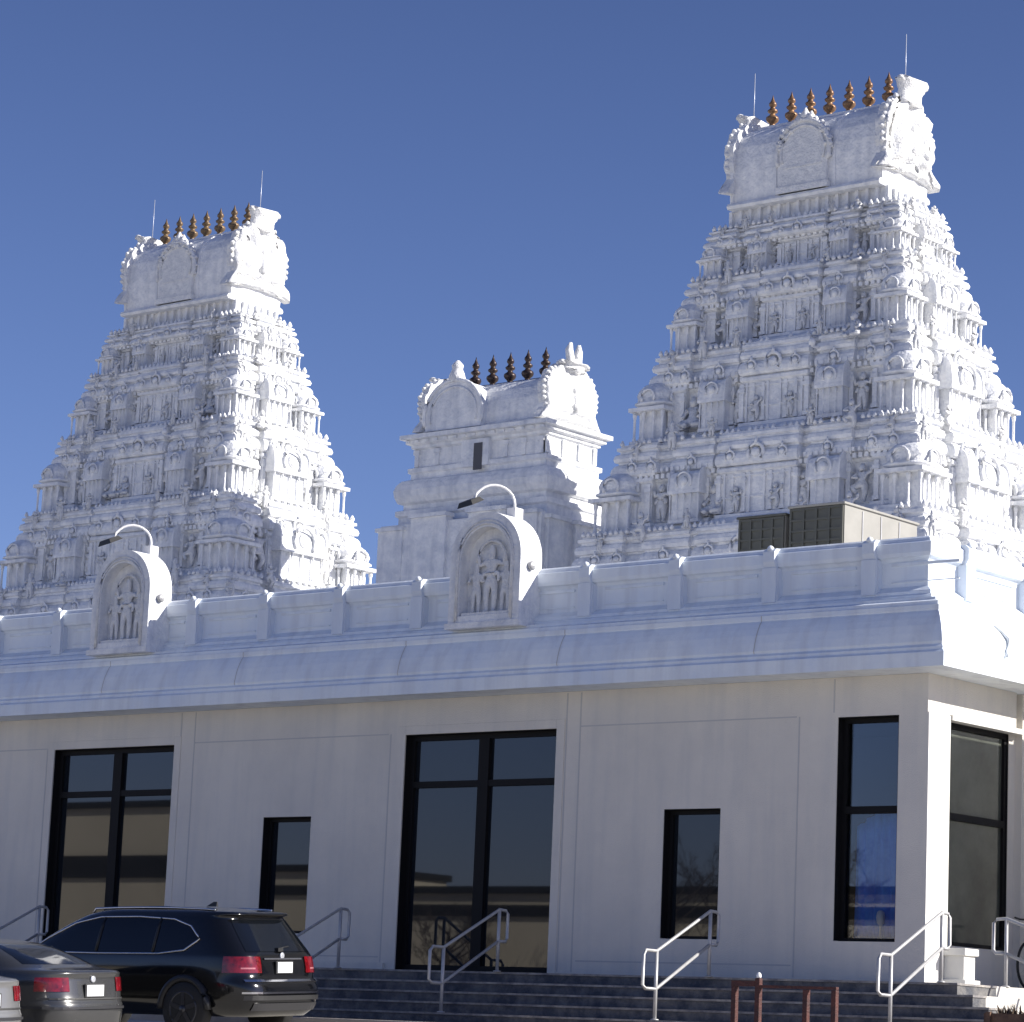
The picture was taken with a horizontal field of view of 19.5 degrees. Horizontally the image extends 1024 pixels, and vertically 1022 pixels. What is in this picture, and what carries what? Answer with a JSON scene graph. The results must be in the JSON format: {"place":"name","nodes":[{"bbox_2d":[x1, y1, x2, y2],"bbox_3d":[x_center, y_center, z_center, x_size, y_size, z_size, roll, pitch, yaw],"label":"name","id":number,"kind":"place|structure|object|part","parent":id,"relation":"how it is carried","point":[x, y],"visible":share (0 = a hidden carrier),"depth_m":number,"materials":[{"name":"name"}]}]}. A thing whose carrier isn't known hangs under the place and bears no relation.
{"place":"outdoors","nodes":[
{"label":"outdoors","id":0,"kind":"place"},
{"bbox_2d":[127,1020,164,1021],"bbox_3d":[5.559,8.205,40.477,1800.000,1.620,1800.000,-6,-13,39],"label":"parking lot","id":1,"kind":"structure","parent":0,"point":[143,1021],"depth_m":44.12,"materials":[{"name":"grey asphalt"}]},
{"bbox_2d":[0,976,22,1021],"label":"parked car","id":2,"kind":"object","parent":1,"relation":"on","point":[10,1000],"visible":1,"depth_m":35.35,"materials":[{"name":"silver metal"}]},
{"bbox_2d":[0,939,123,1021],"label":"parked sedan","id":3,"kind":"object","parent":1,"relation":"on","point":[57,985],"visible":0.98,"depth_m":37.65,"materials":[{"name":"grey paint"}]},
{"bbox_3d":[-6.063,5.718,38.361,0.796,0.230,1.262,-5,-10,34],"label":"rear window","id":4,"kind":"part","parent":3,"relation":"part of","materials":[{"name":"black glass"}]},
{"bbox_2d":[40,902,318,1021],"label":"parked suv","id":5,"kind":"object","parent":1,"relation":"on","point":[187,963],"visible":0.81,"depth_m":40.05,"materials":[{"name":"black paint"}]},
{"bbox_3d":[-5.467,5.796,40.709,3.129,0.511,0.174,-4,-12,34],"label":"side window","id":6,"kind":"part","parent":5,"relation":"part of","materials":[{"name":"black glass"}]},
{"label":"rear window","id":7,"kind":"part","parent":5,"relation":"part of","materials":[{"name":"black glass"}]},
{"bbox_2d":[0,536,1023,987],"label":"temple building","id":8,"kind":"structure","parent":1,"relation":"on","point":[618,768],"depth_m":45.52,"materials":[{"name":"grey paint"}]},
{"bbox_2d":[42,745,173,940],"bbox_3d":[-6.951,5.987,51.690,3.050,3.740,0.228,-6,-13,39],"label":"window","id":9,"kind":"structure","parent":8,"relation":"in","point":[109,835],"depth_m":51.93,"materials":[{"name":"black glass"}]},
{"bbox_2d":[86,550,171,656],"bbox_3d":[-6.647,1.612,51.969,1.560,1.830,0.560,-6,-13,39],"label":"arched shrine","id":10,"kind":"object","parent":8,"relation":"on","point":[132,592],"visible":1,"depth_m":51.83,"materials":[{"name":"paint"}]},
{"bbox_2d":[98,524,158,556],"bbox_3d":[-6.734,0.522,52.270,1.034,0.592,0.440,6,-11,-19],"label":"gooseneck lamp","id":11,"kind":"object","parent":10,"relation":"attached to","point":[151,549],"visible":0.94,"depth_m":52.20,"materials":[{"name":"white metal"}]},
{"bbox_2d":[259,816,310,933],"bbox_3d":[-3.663,5.990,48.912,1.090,1.900,0.228,-6,-13,39],"label":"window","id":12,"kind":"structure","parent":8,"relation":"in","point":[286,840],"depth_m":49.06,"materials":[{"name":"black glass"}]},
{"bbox_2d":[395,729,556,972],"bbox_3d":[-0.503,5.321,46.386,3.100,3.740,0.228,-6,-13,39],"label":"window","id":13,"kind":"structure","parent":8,"relation":"in","point":[476,838],"depth_m":46.49,"materials":[{"name":"black glass"}]},
{"bbox_2d":[444,512,541,630],"bbox_3d":[-0.257,0.952,46.713,1.560,1.830,0.560,-6,-13,39],"label":"arched shrine","id":14,"kind":"object","parent":8,"relation":"on","point":[496,564],"visible":1,"depth_m":46.59,"materials":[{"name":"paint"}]},
{"bbox_2d":[457,484,522,519],"bbox_3d":[-0.344,-0.138,47.014,1.034,0.592,0.440,6,-11,-19],"label":"gooseneck lamp","id":15,"kind":"object","parent":14,"relation":"attached to","point":[514,511],"visible":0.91,"depth_m":46.95,"materials":[{"name":"white metal"}]},
{"bbox_2d":[660,808,720,938],"bbox_3d":[2.688,5.334,43.688,1.030,1.900,0.228,-6,-13,39],"label":"window","id":16,"kind":"structure","parent":8,"relation":"in","point":[691,840],"depth_m":43.82,"materials":[{"name":"black glass"}]},
{"bbox_2d":[737,513,789,551],"bbox_3d":[4.458,0.879,49.059,0.980,1.440,1.300,-6,-13,39],"label":"rooftop unit","id":17,"kind":"object","parent":8,"relation":"on","point":[760,532],"visible":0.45,"depth_m":48.63,"materials":[{"name":"grey metal"}]},
{"bbox_2d":[788,501,918,547],"bbox_3d":[5.590,0.821,48.745,1.110,1.540,2.250,-6,-13,39],"label":"rooftop unit","id":18,"kind":"object","parent":8,"relation":"on","point":[828,523],"visible":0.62,"depth_m":48.08,"materials":[{"name":"metal"}]},
{"bbox_2d":[833,715,898,941],"bbox_3d":[5.052,4.473,41.876,1.020,3.160,0.228,-6,-13,39],"label":"window","id":19,"kind":"structure","parent":8,"relation":"in","point":[843,810],"depth_m":42.12,"materials":[{"name":"black"}]},
{"bbox_2d":[854,813,896,938],"bbox_3d":[5.250,5.135,41.948,0.990,1.800,0.128,-6,-13,39],"label":"cloth banner","id":20,"kind":"object","parent":8,"relation":"hanging from","point":[876,867],"visible":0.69,"depth_m":42.03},
{"bbox_2d":[876,910,884,937],"bbox_3d":[5.158,6.114,41.704,0.135,1.020,0.135,-6,-13,39],"label":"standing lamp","id":21,"kind":"object","parent":8,"relation":"on","point":[880,917],"visible":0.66,"depth_m":41.73,"materials":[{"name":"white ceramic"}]},
{"bbox_2d":[947,723,1007,950],"bbox_3d":[6.533,4.648,42.410,0.118,3.130,1.840,-6,-13,39],"label":"window","id":22,"kind":"structure","parent":8,"relation":"in","point":[977,864],"depth_m":42.56,"materials":[{"name":"black glass"}]},
{"bbox_2d":[730,972,838,1021],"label":"bike rack","id":23,"kind":"object","parent":1,"relation":"on","point":[756,984],"visible":1,"depth_m":37.12,"materials":[{"name":"metal"}]},
{"bbox_2d":[0,171,375,615],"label":"gateway tower","id":24,"kind":"structure","parent":0,"point":[197,448],"depth_m":76.81,"materials":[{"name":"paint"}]},
{"bbox_2d":[129,1014,417,1021],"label":"pavement","id":25,"kind":"structure","parent":0,"point":[150,1017],"depth_m":43.10,"materials":[{"name":"concrete"}]},
{"bbox_2d":[293,967,1023,1021],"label":"entrance steps","id":26,"kind":"structure","parent":25,"relation":"on","point":[398,994],"depth_m":42.10,"materials":[{"name":"stone"}]},
{"bbox_2d":[0,905,49,942],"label":"handrail","id":27,"kind":"object","parent":26,"relation":"on","point":[37,934],"visible":0.65,"depth_m":50.84,"materials":[{"name":"metal"}]},
{"bbox_2d":[297,907,350,967],"bbox_3d":[-3.127,6.855,45.831,0.114,1.582,1.778,-6,-13,39],"label":"handrail","id":28,"kind":"object","parent":26,"relation":"on","point":[340,911],"visible":0.54,"depth_m":46.33,"materials":[{"name":"metal"}]},
{"bbox_2d":[427,908,509,1012],"bbox_3d":[-0.640,6.598,43.785,0.114,1.582,1.778,-6,-13,39],"label":"handrail","id":29,"kind":"object","parent":26,"relation":"on","point":[496,943],"visible":1,"depth_m":43.74,"materials":[{"name":"metal"}]},
{"bbox_2d":[641,909,720,1019],"bbox_3d":[2.347,6.290,41.328,0.114,1.582,1.778,-6,-13,39],"label":"handrail","id":30,"kind":"object","parent":26,"relation":"on","point":[656,987],"visible":1,"depth_m":41.28,"materials":[{"name":"metal"}]},
{"bbox_2d":[876,911,951,1021],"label":"handrail","id":31,"kind":"object","parent":26,"relation":"on","point":[891,993],"visible":1,"depth_m":38.92,"materials":[{"name":"metal"}]},
{"bbox_2d":[992,917,1023,986],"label":"handrail","id":32,"kind":"object","parent":26,"relation":"on","point":[1005,953],"visible":1,"depth_m":40.38,"materials":[{"name":"metal"}]},
{"bbox_2d":[1014,917,1023,987],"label":"bicycle","id":33,"kind":"object","parent":26,"relation":"on","point":[1018,964],"visible":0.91,"depth_m":41.59,"materials":[{"name":"black rubber"}]},
{"bbox_2d":[984,1003,1023,1021],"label":"planter box","id":34,"kind":"object","parent":25,"relation":"on","point":[1008,1015],"visible":1,"depth_m":34.76,"materials":[{"name":"brown wood"}]},
{"bbox_2d":[375,342,612,582],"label":"shrine tower","id":35,"kind":"structure","parent":0,"point":[532,445],"depth_m":70.49,"materials":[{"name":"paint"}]},
{"bbox_2d":[0,0,1023,588],"label":"sky","id":36,"kind":"structure","parent":0,"point":[447,181],"materials":[{"name":"blue"}]},
{"bbox_2d":[571,34,1023,565],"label":"gateway tower","id":37,"kind":"structure","parent":0,"point":[826,321],"depth_m":64.30,"materials":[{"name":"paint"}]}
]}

